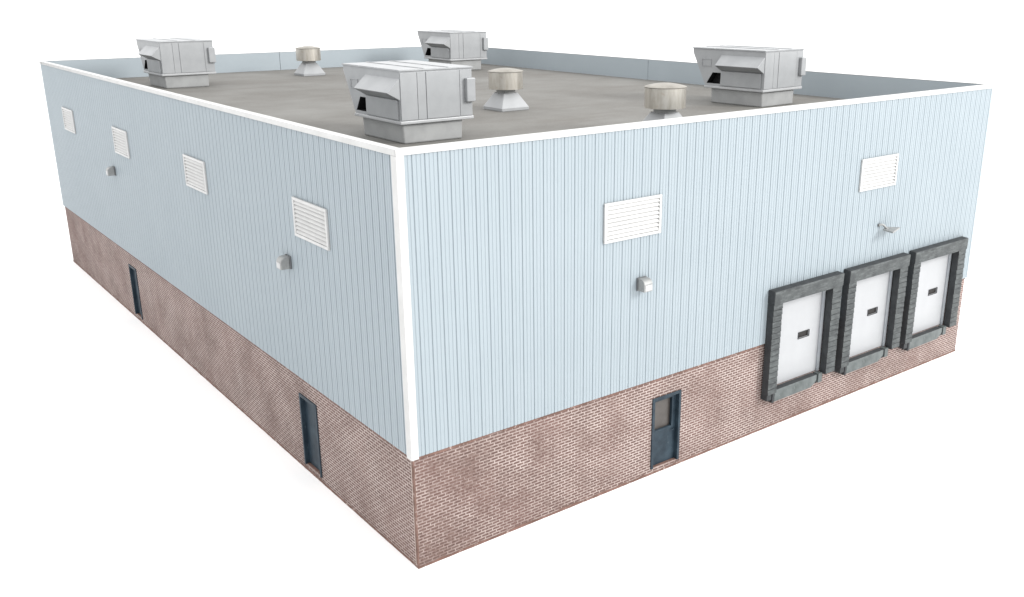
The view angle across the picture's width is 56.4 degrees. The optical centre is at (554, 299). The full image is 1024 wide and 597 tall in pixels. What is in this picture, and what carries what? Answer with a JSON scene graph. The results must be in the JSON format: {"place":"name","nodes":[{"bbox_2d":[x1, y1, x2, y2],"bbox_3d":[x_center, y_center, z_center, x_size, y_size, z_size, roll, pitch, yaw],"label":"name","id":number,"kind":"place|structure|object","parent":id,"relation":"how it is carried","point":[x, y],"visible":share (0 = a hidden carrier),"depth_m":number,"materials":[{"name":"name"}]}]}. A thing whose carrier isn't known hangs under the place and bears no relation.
{"place":"outdoors","nodes":[
{"label":"outdoors","id":0,"kind":"place"},
{"bbox_2d":[0,17,1023,596],"bbox_3d":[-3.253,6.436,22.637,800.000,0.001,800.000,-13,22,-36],"label":"ground","id":1,"kind":"structure","parent":0,"point":[138,457],"depth_m":27.89,"materials":[{"name":"white"}]},
{"bbox_2d":[0,0,1023,30],"label":"sky","id":2,"kind":"structure","parent":0,"point":[15,15],"materials":[{"name":"white"}]},
{"bbox_2d":[39,46,994,568],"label":"warehouse","id":3,"kind":"structure","parent":0,"point":[421,354],"depth_m":26.23,"materials":[{"name":"metal"}]},
{"bbox_2d":[106,166,115,175],"bbox_3d":[-17.857,-5.174,38.294,0.314,0.355,0.324,-13,22,-36],"label":"wall lamp","id":4,"kind":"object","parent":3,"relation":"attached to","point":[110,170],"visible":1,"depth_m":38.20,"materials":[{"name":"grey metal"}]},
{"bbox_2d":[128,264,142,319],"bbox_3d":[-17.380,-0.353,39.674,0.188,2.188,1.030,-13,22,-36],"label":"door","id":5,"kind":"structure","parent":3,"relation":"in","point":[133,274],"depth_m":39.87,"materials":[{"name":"metal"}]},
{"bbox_2d":[135,37,215,88],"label":"rooftop unit","id":6,"kind":"object","parent":3,"relation":"on","point":[170,62],"visible":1,"depth_m":42.78,"materials":[{"name":"silver metal"}]},
{"bbox_2d":[276,254,291,269],"bbox_3d":[-7.204,-0.994,25.294,0.314,0.355,0.324,-13,22,-36],"label":"wall lamp","id":7,"kind":"object","parent":3,"relation":"attached to","point":[283,262],"visible":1,"depth_m":25.20,"materials":[{"name":"grey metal"}]},
{"bbox_2d":[294,46,324,75],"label":"roof vent","id":8,"kind":"object","parent":3,"relation":"on","point":[308,56],"visible":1,"depth_m":48.98,"materials":[{"name":"metal"}]},
{"bbox_2d":[298,393,322,477],"bbox_3d":[-6.792,3.774,26.743,0.188,2.208,1.120,-13,22,-36],"label":"door","id":9,"kind":"structure","parent":3,"relation":"in","point":[308,410],"depth_m":26.91,"materials":[{"name":"metal"}]},
{"bbox_2d":[342,60,475,143],"bbox_3d":[-4.472,-5.872,28.055,2.774,2.066,3.580,-13,22,-36],"label":"rooftop unit","id":10,"kind":"object","parent":3,"relation":"on","point":[407,101],"visible":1,"depth_m":27.01,"materials":[{"name":"silver metal"}]},
{"bbox_2d":[417,30,487,69],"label":"rooftop unit","id":11,"kind":"object","parent":3,"relation":"on","point":[464,47],"visible":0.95,"depth_m":52.17,"materials":[{"name":"silver metal"}]},
{"bbox_2d":[483,68,528,111],"bbox_3d":[-1.782,-7.653,34.555,1.284,1.475,1.284,-13,22,-36],"label":"roof vent","id":12,"kind":"object","parent":3,"relation":"on","point":[505,83],"visible":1,"depth_m":34.15,"materials":[{"name":"beige metal"}]},
{"bbox_2d":[636,276,652,292],"bbox_3d":[2.345,-0.397,24.830,0.324,0.355,0.314,-13,22,-36],"label":"wall lamp","id":13,"kind":"object","parent":3,"relation":"attached to","point":[644,284],"visible":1,"depth_m":24.75,"materials":[{"name":"grey metal"}]},
{"bbox_2d":[643,83,686,120],"bbox_3d":[3.315,-5.796,28.750,1.284,1.475,1.284,-13,22,-36],"label":"roof vent","id":14,"kind":"object","parent":3,"relation":"on","point":[664,100],"visible":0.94,"depth_m":28.21,"materials":[{"name":"metal"}]},
{"bbox_2d":[650,390,681,469],"bbox_3d":[3.096,3.664,27.121,1.110,2.178,0.213,-13,22,-36],"label":"door","id":15,"kind":"structure","parent":3,"relation":"in","point":[665,432],"depth_m":27.20,"materials":[{"name":"metal"}]},
{"bbox_2d":[693,45,806,106],"bbox_3d":[7.274,-8.605,36.511,2.774,2.066,3.580,-15,23,-39],"label":"rooftop unit","id":16,"kind":"object","parent":3,"relation":"on","point":[756,76],"visible":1,"depth_m":35.57,"materials":[{"name":"silver metal"}]},
{"bbox_2d":[761,271,843,402],"bbox_3d":[7.715,1.166,29.838,3.342,3.699,0.417,-13,22,-36],"label":"loading dock","id":17,"kind":"object","parent":3,"relation":"attached to","point":[795,330],"visible":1,"depth_m":29.94,"materials":[{"name":"grey rubber"}]},
{"bbox_2d":[777,292,825,383],"bbox_3d":[7.601,1.115,29.959,2.630,2.898,0.072,-13,22,-36],"label":"dock door","id":18,"kind":"structure","parent":17,"relation":"in","point":[799,331],"depth_m":30.06,"materials":[{"name":"white metal"}]},
{"bbox_2d":[834,252,910,374],"bbox_3d":[10.608,0.472,31.986,3.342,3.699,0.417,-13,22,-36],"label":"loading dock","id":19,"kind":"object","parent":3,"relation":"attached to","point":[866,303],"visible":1,"depth_m":32.10,"materials":[{"name":"grey rubber"}]},
{"bbox_2d":[849,272,892,356],"bbox_3d":[10.495,0.421,32.107,2.630,2.898,0.072,-13,22,-36],"label":"dock door","id":20,"kind":"structure","parent":19,"relation":"in","point":[871,293],"depth_m":32.23,"materials":[{"name":"white metal"}]},
{"bbox_2d":[878,223,899,232],"bbox_3d":[11.006,-2.385,31.125,0.788,0.247,0.560,-13,22,-36],"label":"flood lamp","id":21,"kind":"object","parent":3,"relation":"attached to","point":[891,229],"visible":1,"depth_m":31.05,"materials":[{"name":"grey metal"}]},
{"bbox_2d":[898,236,968,350],"bbox_3d":[13.502,-0.222,34.134,3.342,3.699,0.417,-13,22,-36],"label":"loading dock","id":22,"kind":"object","parent":3,"relation":"attached to","point":[929,271],"visible":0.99,"depth_m":34.28,"materials":[{"name":"grey rubber"}]},
{"bbox_2d":[912,254,951,333],"bbox_3d":[13.389,-0.273,34.255,2.630,2.898,0.072,-13,22,-36],"label":"dock door","id":23,"kind":"structure","parent":22,"relation":"in","point":[932,276],"depth_m":34.39,"materials":[{"name":"white metal"}]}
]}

